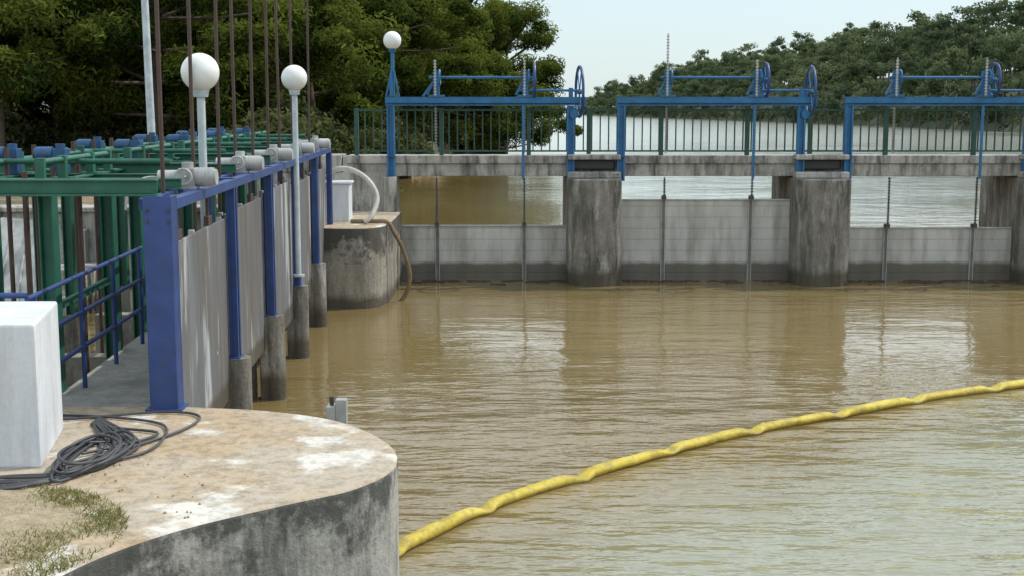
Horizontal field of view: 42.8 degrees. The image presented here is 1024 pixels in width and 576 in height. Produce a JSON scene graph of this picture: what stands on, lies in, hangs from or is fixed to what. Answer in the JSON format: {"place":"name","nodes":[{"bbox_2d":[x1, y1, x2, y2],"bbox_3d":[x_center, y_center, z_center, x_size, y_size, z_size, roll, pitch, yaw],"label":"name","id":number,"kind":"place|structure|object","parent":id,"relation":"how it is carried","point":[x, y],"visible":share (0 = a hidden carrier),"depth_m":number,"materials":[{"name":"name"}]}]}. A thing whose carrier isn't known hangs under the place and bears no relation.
{"place":"outdoors","nodes":[
{"label":"outdoors","id":0,"kind":"place"},
{"bbox_2d":[62,310,266,406],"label":"concrete walkway","id":1,"kind":"structure","parent":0,"point":[124,382],"depth_m":13.44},
{"bbox_2d":[138,146,332,411],"bbox_3d":[-3.542,-0.839,19.493,0.394,2.130,16.006,0,8,-3],"label":"gate guide frame","id":2,"kind":"object","parent":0,"point":[161,257],"visible":0.79,"depth_m":11.78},
{"bbox_2d":[124,162,218,209],"bbox_3d":[-3.403,-1.026,13.072,0.857,0.462,0.430,0,8,0],"label":"gate actuator","id":3,"kind":"object","parent":2,"relation":"on","point":[191,176],"visible":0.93,"depth_m":13.07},
{"bbox_2d":[207,151,263,172],"bbox_3d":[-3.558,-1.478,16.341,0.857,0.462,0.430,0,8,0],"label":"gate actuator","id":4,"kind":"object","parent":2,"relation":"on","point":[244,163],"visible":0.78,"depth_m":16.34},
{"bbox_2d":[247,144,293,162],"bbox_3d":[-3.705,-1.904,19.427,0.857,0.462,0.430,0,8,0],"label":"gate actuator","id":5,"kind":"object","parent":2,"relation":"on","point":[278,155],"visible":0.77,"depth_m":19.42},
{"bbox_2d":[277,139,314,154],"bbox_3d":[-3.850,-2.328,22.498,0.857,0.462,0.430,0,8,0],"label":"gate actuator","id":6,"kind":"object","parent":2,"relation":"on","point":[306,148],"visible":0.69,"depth_m":22.50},
{"bbox_2d":[301,136,330,149],"bbox_3d":[-3.991,-2.738,25.470,0.857,0.462,0.430,0,8,0],"label":"gate actuator","id":7,"kind":"object","parent":2,"relation":"on","point":[319,143],"visible":0.71,"depth_m":25.46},
{"bbox_2d":[247,153,399,211],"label":"abutment wall","id":8,"kind":"structure","parent":0,"point":[363,198],"depth_m":30.84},
{"bbox_2d":[0,71,1023,203],"bbox_3d":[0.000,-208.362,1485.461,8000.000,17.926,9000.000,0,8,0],"label":"ground","id":9,"kind":"structure","parent":0,"point":[90,199],"depth_m":281.64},
{"bbox_2d":[0,0,55,109],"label":"pine tree","id":10,"kind":"object","parent":9,"relation":"on","point":[36,101],"visible":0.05,"depth_m":55.21,"materials":[{"name":"green plant"}]},
{"bbox_2d":[3,102,58,155],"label":"shrub","id":11,"kind":"object","parent":9,"relation":"on","point":[25,135],"visible":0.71,"depth_m":51.54,"materials":[{"name":"green plant"}]},
{"bbox_2d":[7,100,56,142],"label":"shrub","id":12,"kind":"object","parent":9,"relation":"on","point":[31,117],"visible":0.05,"depth_m":64.26,"materials":[{"name":"green plant"}]},
{"bbox_2d":[31,103,48,124],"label":"shrub","id":13,"kind":"object","parent":9,"relation":"on","point":[37,115],"visible":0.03,"depth_m":87.25,"materials":[{"name":"green plant"}]},
{"bbox_2d":[13,93,103,127],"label":"pine tree","id":14,"kind":"object","parent":9,"relation":"on","point":[45,104],"visible":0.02,"depth_m":70.43,"materials":[{"name":"green plant"}]},
{"bbox_2d":[0,0,173,146],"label":"pine tree","id":15,"kind":"object","parent":9,"relation":"on","point":[31,24],"visible":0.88,"depth_m":44.99,"materials":[{"name":"green plant"}]},
{"bbox_2d":[50,102,129,147],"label":"shrub","id":16,"kind":"object","parent":9,"relation":"on","point":[64,134],"visible":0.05,"depth_m":59.11,"materials":[{"name":"green plant"}]},
{"bbox_2d":[62,107,146,148],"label":"shrub","id":17,"kind":"object","parent":9,"relation":"on","point":[121,128],"visible":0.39,"depth_m":52.81,"materials":[{"name":"green plant"}]},
{"bbox_2d":[0,204,217,313],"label":"canal wall","id":18,"kind":"structure","parent":9,"relation":"on","point":[89,235],"depth_m":27.25,"materials":[{"name":"concrete"}]},
{"bbox_2d":[5,0,219,134],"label":"pine tree","id":19,"kind":"object","parent":9,"relation":"on","point":[164,93],"visible":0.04,"depth_m":56.14,"materials":[{"name":"green plant"}]},
{"bbox_2d":[96,103,197,144],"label":"shrub","id":20,"kind":"object","parent":9,"relation":"on","point":[170,130],"visible":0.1,"depth_m":53.45,"materials":[{"name":"green plant"}]},
{"bbox_2d":[141,0,155,134],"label":"metal pole","id":21,"kind":"object","parent":9,"relation":"on","point":[150,114],"depth_m":33.47,"materials":[{"name":"metal"}]},
{"bbox_2d":[58,7,256,120],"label":"pine tree","id":22,"kind":"object","parent":9,"relation":"on","point":[123,76],"visible":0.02,"depth_m":64.26,"materials":[{"name":"green plant"}]},
{"bbox_2d":[7,0,312,140],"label":"pine tree","id":23,"kind":"object","parent":9,"relation":"on","point":[97,31],"visible":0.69,"depth_m":49.35,"materials":[{"name":"green plant"}]},
{"bbox_2d":[163,117,189,136],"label":"shrub","id":24,"kind":"object","parent":9,"relation":"on","point":[170,123],"visible":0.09,"depth_m":54.53,"materials":[{"name":"green plant"}]},
{"bbox_2d":[0,407,398,575],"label":"concrete pier","id":25,"kind":"structure","parent":9,"relation":"on","point":[281,494],"depth_m":9.42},
{"bbox_2d":[0,301,62,467],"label":"whitewashed block","id":26,"kind":"structure","parent":25,"relation":"on","point":[31,420],"depth_m":9.85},
{"bbox_2d":[0,489,95,568],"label":"soil patch","id":27,"kind":"object","parent":25,"relation":"on","point":[14,518],"visible":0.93,"depth_m":8.42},
{"bbox_2d":[0,478,129,575],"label":"grass patch","id":28,"kind":"object","parent":25,"relation":"on","point":[98,517],"visible":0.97,"depth_m":8.38,"materials":[{"name":"plant"}]},
{"bbox_2d":[0,246,144,387],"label":"metal handrail","id":29,"kind":"object","parent":25,"relation":"on","point":[83,310],"visible":0.73,"depth_m":13.12,"materials":[{"name":"metal"}]},
{"bbox_2d":[0,411,200,489],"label":"cable coil","id":30,"kind":"object","parent":25,"relation":"on","point":[114,435],"visible":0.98,"depth_m":10.21,"materials":[{"name":"rubber"}]},
{"bbox_2d":[19,453,203,572],"bbox_3d":[-3.764,1.546,8.509,3.262,0.026,3.556,0,8,0],"label":"gravel scatter","id":31,"kind":"object","parent":25,"relation":"on","point":[165,512],"visible":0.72,"depth_m":9.25,"materials":[{"name":"stone"}]},
{"bbox_2d":[0,130,311,392],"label":"green hoist frame","id":32,"kind":"object","parent":25,"relation":"on","point":[107,179],"visible":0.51,"depth_m":14.62,"materials":[{"name":"paint"}]},
{"bbox_2d":[0,144,22,173],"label":"hoist motor","id":33,"kind":"object","parent":32,"relation":"attached to","point":[15,152],"visible":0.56,"depth_m":13.52,"materials":[{"name":"metal"}]},
{"bbox_2d":[32,144,70,173],"bbox_3d":[-4.788,-1.343,13.567,0.335,0.310,0.184,0,8,0],"label":"hoist motor","id":34,"kind":"object","parent":32,"relation":"attached to","point":[47,151],"visible":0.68,"depth_m":13.49,"materials":[{"name":"metal"}]},
{"bbox_2d":[75,137,104,158],"bbox_3d":[-5.443,-1.794,16.836,0.335,0.310,0.184,0,8,0],"label":"hoist motor","id":35,"kind":"object","parent":32,"relation":"attached to","point":[99,143],"visible":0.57,"depth_m":16.76,"materials":[{"name":"metal"}]},
{"bbox_2d":[114,137,142,158],"bbox_3d":[-4.943,-1.794,16.836,0.335,0.310,0.184,0,8,0],"label":"hoist motor","id":36,"kind":"object","parent":32,"relation":"attached to","point":[122,143],"visible":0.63,"depth_m":16.76,"materials":[{"name":"metal"}]},
{"bbox_2d":[134,132,157,141],"bbox_3d":[-5.590,-2.220,19.921,0.335,0.310,0.184,0,8,0],"label":"hoist motor","id":37,"kind":"object","parent":32,"relation":"attached to","point":[154,137],"visible":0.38,"depth_m":19.85,"materials":[{"name":"metal"}]},
{"bbox_2d":[166,132,190,148],"bbox_3d":[-5.090,-2.220,19.921,0.335,0.310,0.184,0,8,0],"label":"hoist motor","id":38,"kind":"object","parent":32,"relation":"attached to","point":[184,136],"visible":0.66,"depth_m":19.85,"materials":[{"name":"metal"}]},
{"bbox_2d":[206,129,224,146],"bbox_3d":[-5.236,-2.644,22.992,0.335,0.310,0.184,0,8,0],"label":"hoist motor","id":39,"kind":"object","parent":32,"relation":"attached to","point":[212,133],"visible":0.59,"depth_m":22.91,"materials":[{"name":"metal"}]},
{"bbox_2d":[207,127,225,133],"bbox_3d":[-5.877,-3.054,25.964,0.335,0.310,0.184,0,8,0],"label":"hoist motor","id":40,"kind":"object","parent":32,"relation":"attached to","point":[215,129],"visible":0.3,"depth_m":25.91,"materials":[{"name":"metal"}]},
{"bbox_2d":[232,127,250,141],"bbox_3d":[-5.377,-3.054,25.964,0.335,0.310,0.184,0,8,0],"label":"hoist motor","id":41,"kind":"object","parent":32,"relation":"attached to","point":[242,130],"visible":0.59,"depth_m":25.89,"materials":[{"name":"metal"}]},
{"bbox_2d":[3,0,311,373],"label":"gate lifting rods","id":42,"kind":"object","parent":25,"relation":"on","point":[79,236],"visible":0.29,"depth_m":15.24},
{"bbox_2d":[174,192,229,408],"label":"side sluice gate","id":43,"kind":"structure","parent":42,"relation":"attached to","point":[203,296],"depth_m":13.77,"materials":[{"name":"metal"}]},
{"bbox_2d":[217,174,264,366],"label":"side sluice gate","id":44,"kind":"structure","parent":42,"relation":"attached to","point":[251,276],"depth_m":17.16,"materials":[{"name":"metal"}]},
{"bbox_2d":[259,163,292,328],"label":"side sluice gate","id":45,"kind":"structure","parent":42,"relation":"attached to","point":[283,247],"depth_m":20.14,"materials":[{"name":"metal"}]},
{"bbox_2d":[290,162,311,298],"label":"side sluice gate","id":46,"kind":"structure","parent":42,"relation":"attached to","point":[305,216],"depth_m":23.49,"materials":[{"name":"metal"}]},
{"bbox_2d":[307,156,326,262],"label":"side sluice gate","id":47,"kind":"structure","parent":42,"relation":"attached to","point":[322,193],"depth_m":26.23,"materials":[{"name":"metal"}]},
{"bbox_2d":[181,53,219,353],"bbox_3d":[-3.360,-0.896,14.261,0.410,3.295,0.410,0,8,0],"label":"globe lamp post","id":48,"kind":"object","parent":25,"relation":"on","point":[205,70],"visible":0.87,"depth_m":14.00,"materials":[{"name":"grey paint"}]},
{"bbox_2d":[281,65,306,276],"bbox_3d":[-3.460,-1.864,20.942,0.410,3.385,0.410,0,8,0],"label":"globe lamp post","id":49,"kind":"object","parent":25,"relation":"on","point":[294,79],"visible":1,"depth_m":20.82,"materials":[{"name":"metal"}]},
{"bbox_2d":[206,114,231,130],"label":"shrub","id":50,"kind":"object","parent":9,"relation":"on","point":[213,121],"visible":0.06,"depth_m":64.00,"materials":[{"name":"green plant"}]},
{"bbox_2d":[225,110,255,128],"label":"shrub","id":51,"kind":"object","parent":9,"relation":"on","point":[237,122],"visible":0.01,"depth_m":67.68,"materials":[{"name":"green plant"}]},
{"bbox_2d":[225,8,329,116],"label":"pine tree","id":52,"kind":"object","parent":9,"relation":"on","point":[321,106],"visible":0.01,"depth_m":78.28,"materials":[{"name":"green plant"}]},
{"bbox_2d":[166,0,389,115],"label":"pine tree","id":53,"kind":"object","parent":9,"relation":"on","point":[329,39],"visible":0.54,"depth_m":56.11,"materials":[{"name":"green plant"}]},
{"bbox_2d":[229,106,332,150],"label":"shrub","id":54,"kind":"object","parent":9,"relation":"on","point":[259,122],"visible":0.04,"depth_m":46.63,"materials":[{"name":"green plant"}]},
{"bbox_2d":[231,89,343,151],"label":"shrub","id":55,"kind":"object","parent":9,"relation":"on","point":[325,123],"visible":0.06,"depth_m":50.11,"materials":[{"name":"green plant"}]},
{"bbox_2d":[255,102,342,150],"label":"shrub","id":56,"kind":"object","parent":9,"relation":"on","point":[334,140],"visible":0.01,"depth_m":53.69,"materials":[{"name":"green plant"}]},
{"bbox_2d":[258,111,342,152],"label":"shrub","id":57,"kind":"object","parent":9,"relation":"on","point":[285,128],"visible":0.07,"depth_m":44.69,"materials":[{"name":"green plant"}]},
{"bbox_2d":[211,0,410,129],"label":"pine tree","id":58,"kind":"object","parent":9,"relation":"on","point":[346,102],"visible":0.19,"depth_m":66.31,"materials":[{"name":"green plant"}]},
{"bbox_2d":[299,104,353,152],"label":"shrub","id":59,"kind":"object","parent":9,"relation":"on","point":[350,136],"visible":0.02,"depth_m":64.18,"materials":[{"name":"green plant"}]},
{"bbox_2d":[332,123,375,153],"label":"shrub","id":60,"kind":"object","parent":9,"relation":"on","point":[362,147],"visible":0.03,"depth_m":66.38,"materials":[{"name":"green plant"}]},
{"bbox_2d":[328,108,385,153],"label":"shrub","id":61,"kind":"object","parent":9,"relation":"on","point":[369,136],"visible":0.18,"depth_m":70.11,"materials":[{"name":"green plant"}]},
{"bbox_2d":[332,129,381,154],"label":"shrub","id":62,"kind":"object","parent":9,"relation":"on","point":[346,145],"visible":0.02,"depth_m":63.14,"materials":[{"name":"green plant"}]},
{"bbox_2d":[324,211,401,308],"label":"abutment pier","id":63,"kind":"structure","parent":9,"relation":"on","point":[363,261],"depth_m":26.80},
{"bbox_2d":[326,180,353,220],"bbox_3d":[-3.800,-1.891,28.307,0.680,0.855,0.680,0,8,0],"label":"white utility box","id":64,"kind":"object","parent":63,"relation":"on","point":[342,198],"visible":0.52,"depth_m":28.02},
{"bbox_2d":[332,166,411,300],"bbox_3d":[-3.333,-1.108,28.047,2.389,2.977,0.885,5,9,33],"label":"drainage hose","id":65,"kind":"object","parent":63,"relation":"attached to","point":[371,184],"visible":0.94,"depth_m":27.69,"materials":[{"name":"plastic"}]},
{"bbox_2d":[350,123,383,149],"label":"shrub","id":66,"kind":"object","parent":9,"relation":"on","point":[368,133],"visible":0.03,"depth_m":72.68,"materials":[{"name":"green plant"}]},
{"bbox_2d":[361,120,405,152],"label":"shrub","id":67,"kind":"object","parent":9,"relation":"on","point":[384,131],"visible":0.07,"depth_m":73.88,"materials":[{"name":"green plant"}]},
{"bbox_2d":[311,0,473,114],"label":"pine tree","id":68,"kind":"object","parent":9,"relation":"on","point":[409,12],"visible":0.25,"depth_m":77.16,"materials":[{"name":"green plant"}]},
{"bbox_2d":[374,107,410,146],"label":"shrub","id":69,"kind":"object","parent":9,"relation":"on","point":[384,124],"visible":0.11,"depth_m":76.46,"materials":[{"name":"green plant"}]},
{"bbox_2d":[382,144,415,177],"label":"shrub","id":70,"kind":"object","parent":9,"relation":"on","point":[402,148],"visible":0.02,"depth_m":75.58,"materials":[{"name":"green plant"}]},
{"bbox_2d":[319,0,489,121],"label":"pine tree","id":71,"kind":"object","parent":9,"relation":"on","point":[469,55],"visible":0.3,"depth_m":83.55,"materials":[{"name":"green plant"}]},
{"bbox_2d":[395,113,418,139],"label":"shrub","id":72,"kind":"object","parent":9,"relation":"on","point":[403,121],"visible":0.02,"depth_m":80.79,"materials":[{"name":"green plant"}]},
{"bbox_2d":[382,116,434,153],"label":"shrub","id":73,"kind":"object","parent":9,"relation":"on","point":[411,145],"visible":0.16,"depth_m":79.30,"materials":[{"name":"green plant"}]},
{"bbox_2d":[399,114,419,134],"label":"shrub","id":74,"kind":"object","parent":9,"relation":"on","point":[410,123],"visible":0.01,"depth_m":87.11,"materials":[{"name":"green plant"}]},
{"bbox_2d":[403,115,433,140],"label":"shrub","id":75,"kind":"object","parent":9,"relation":"on","point":[428,128],"visible":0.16,"depth_m":88.85,"materials":[{"name":"green plant"}]},
{"bbox_2d":[408,125,437,153],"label":"shrub","id":76,"kind":"object","parent":9,"relation":"on","point":[419,136],"visible":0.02,"depth_m":85.48,"materials":[{"name":"green plant"}]},
{"bbox_2d":[410,112,438,141],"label":"shrub","id":77,"kind":"object","parent":9,"relation":"on","point":[426,127],"visible":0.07,"depth_m":90.50,"materials":[{"name":"green plant"}]},
{"bbox_2d":[356,0,493,115],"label":"pine tree","id":78,"kind":"object","parent":9,"relation":"on","point":[476,17],"visible":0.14,"depth_m":90.41,"materials":[{"name":"green plant"}]},
{"bbox_2d":[419,107,452,145],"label":"shrub","id":79,"kind":"object","parent":9,"relation":"on","point":[428,120],"visible":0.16,"depth_m":92.11,"materials":[{"name":"green plant"}]},
{"bbox_2d":[427,108,469,145],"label":"shrub","id":80,"kind":"object","parent":9,"relation":"on","point":[453,135],"visible":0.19,"depth_m":93.89,"materials":[{"name":"green plant"}]},
{"bbox_2d":[407,0,512,115],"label":"pine tree","id":81,"kind":"object","parent":9,"relation":"on","point":[495,63],"visible":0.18,"depth_m":93.49,"materials":[{"name":"green plant"}]},
{"bbox_2d":[445,108,478,132],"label":"shrub","id":82,"kind":"object","parent":9,"relation":"on","point":[471,120],"visible":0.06,"depth_m":104.68,"materials":[{"name":"green plant"}]},
{"bbox_2d":[425,0,559,153],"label":"pine tree","id":83,"kind":"object","parent":9,"relation":"on","point":[498,10],"visible":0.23,"depth_m":102.24,"materials":[{"name":"green plant"}]},
{"bbox_2d":[460,7,565,148],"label":"pine tree","id":84,"kind":"object","parent":9,"relation":"on","point":[504,48],"visible":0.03,"depth_m":113.14,"materials":[{"name":"green plant"}]},
{"bbox_2d":[455,0,582,153],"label":"pine tree","id":85,"kind":"object","parent":9,"relation":"on","point":[538,36],"visible":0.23,"depth_m":108.92,"materials":[{"name":"green plant"}]},
{"bbox_2d":[579,0,1023,128],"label":"distant pine forest","id":86,"kind":"object","parent":9,"relation":"on","point":[844,61],"visible":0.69,"depth_m":331.18,"materials":[{"name":"green plant"}]},
{"bbox_2d":[584,106,1023,130],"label":"riverside brush","id":87,"kind":"object","parent":9,"relation":"on","point":[866,116],"visible":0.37,"depth_m":292.12,"materials":[{"name":"green plant"}]},
{"bbox_2d":[87,113,1023,575],"bbox_3d":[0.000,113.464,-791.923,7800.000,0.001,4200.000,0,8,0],"label":"river water","id":88,"kind":"structure","parent":0,"point":[463,395],"depth_m":18.52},
{"bbox_2d":[1,217,65,314],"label":"inclined metal screen","id":89,"kind":"object","parent":88,"relation":"in","point":[19,254],"visible":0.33,"depth_m":20.12,"materials":[{"name":"metal"}]},
{"bbox_2d":[223,355,252,409],"bbox_3d":[-3.233,2.149,15.510,0.350,2.700,0.300,0,8,0],"label":"concrete pile","id":90,"kind":"object","parent":88,"relation":"in","point":[240,374],"visible":0.26,"depth_m":15.25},
{"bbox_2d":[260,314,286,400],"bbox_3d":[-3.380,1.721,18.610,0.350,2.700,0.300,0,8,0],"label":"concrete pile","id":91,"kind":"object","parent":88,"relation":"in","point":[273,371],"visible":0.3,"depth_m":18.40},
{"bbox_2d":[287,284,309,358],"bbox_3d":[-3.526,1.297,21.681,0.350,2.700,0.300,0,8,0],"label":"concrete pile","id":92,"kind":"object","parent":88,"relation":"in","point":[298,343],"visible":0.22,"depth_m":21.47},
{"bbox_2d":[308,262,326,327],"bbox_3d":[-3.672,0.873,24.752,0.350,2.700,0.300,0,8,0],"label":"concrete pile","id":93,"kind":"object","parent":88,"relation":"in","point":[317,299],"visible":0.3,"depth_m":24.54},
{"bbox_2d":[326,396,347,424],"bbox_3d":[-1.590,1.976,12.008,0.180,2.000,0.150,0,8,0],"label":"mooring post","id":94,"kind":"object","parent":88,"relation":"in","point":[337,410],"visible":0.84,"depth_m":11.82,"materials":[{"name":"concrete"}]},
{"bbox_2d":[562,154,621,286],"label":"bridge pier","id":95,"kind":"structure","parent":88,"relation":"in","point":[592,208],"depth_m":30.11,"materials":[{"name":"concrete"}]},
{"bbox_2d":[385,60,585,221],"bbox_3d":[-0.620,-3.409,30.541,4.680,3.800,1.223,0,8,0],"label":"gate hoist frame","id":96,"kind":"object","parent":95,"relation":"on","point":[524,99],"visible":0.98,"depth_m":30.35,"materials":[{"name":"blue paint"}]},
{"bbox_2d":[383,31,400,96],"bbox_3d":[-2.780,-5.213,30.372,0.420,1.500,0.420,0,8,0],"label":"globe lamp post","id":97,"kind":"object","parent":96,"relation":"attached to","point":[392,41],"visible":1,"depth_m":30.20,"materials":[{"name":"blue paint"}]},
{"bbox_2d":[401,221,565,280],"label":"sluice gate","id":98,"kind":"structure","parent":96,"relation":"hanging from","point":[437,251],"depth_m":31.22,"materials":[{"name":"grey metal"}]},
{"bbox_2d":[343,154,1020,175],"bbox_3d":[10.250,-2.991,31.578,28.500,0.490,1.620,0,8,0],"label":"concrete footbridge","id":99,"kind":"object","parent":95,"relation":"on","point":[699,165],"visible":0.89,"depth_m":30.84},
{"bbox_2d":[354,108,1023,154],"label":"bridge railing","id":100,"kind":"object","parent":99,"relation":"on","point":[973,129],"visible":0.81,"depth_m":31.06,"materials":[{"name":"metal"}]},
{"bbox_2d":[402,280,1014,286],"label":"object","id":101,"kind":"object","parent":88,"relation":"on","point":[790,282],"visible":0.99,"depth_m":30.93,"materials":[{"name":"metal"}]},
{"bbox_2d":[399,379,1023,557],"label":"yellow floating boom","id":102,"kind":"object","parent":88,"relation":"on","point":[425,534],"visible":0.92,"depth_m":15.36,"materials":[{"name":"plastic"}]},
{"bbox_2d":[771,154,851,286],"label":"bridge pier","id":103,"kind":"structure","parent":88,"relation":"in","point":[819,226],"depth_m":30.13,"materials":[{"name":"concrete"}]},
{"bbox_2d":[616,33,817,195],"bbox_3d":[4.760,-4.013,30.457,4.680,3.780,1.228,0,8,0],"label":"gate hoist frame","id":104,"kind":"object","parent":103,"relation":"attached to","point":[802,102],"visible":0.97,"depth_m":30.35,"materials":[{"name":"blue paint"}]},
{"bbox_2d":[621,195,789,280],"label":"sluice gate","id":105,"kind":"structure","parent":104,"relation":"hanging from","point":[663,238],"depth_m":31.18,"materials":[{"name":"grey metal"}]},
{"bbox_2d":[978,154,1023,284],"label":"bridge pier","id":106,"kind":"structure","parent":88,"relation":"in","point":[1001,204],"depth_m":31.28,"materials":[{"name":"concrete"}]},
{"bbox_2d":[842,57,1023,223],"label":"gate hoist frame","id":107,"kind":"object","parent":106,"relation":"attached to","point":[983,99],"visible":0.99,"depth_m":30.34,"materials":[{"name":"blue paint"}]},
{"bbox_2d":[848,223,1011,280],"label":"sluice gate","id":108,"kind":"structure","parent":107,"relation":"hanging from","point":[885,252],"depth_m":31.23,"materials":[{"name":"grey metal"}]},
{"bbox_2d":[470,0,1022,107],"label":"sky","id":109,"kind":"structure","parent":0,"point":[611,40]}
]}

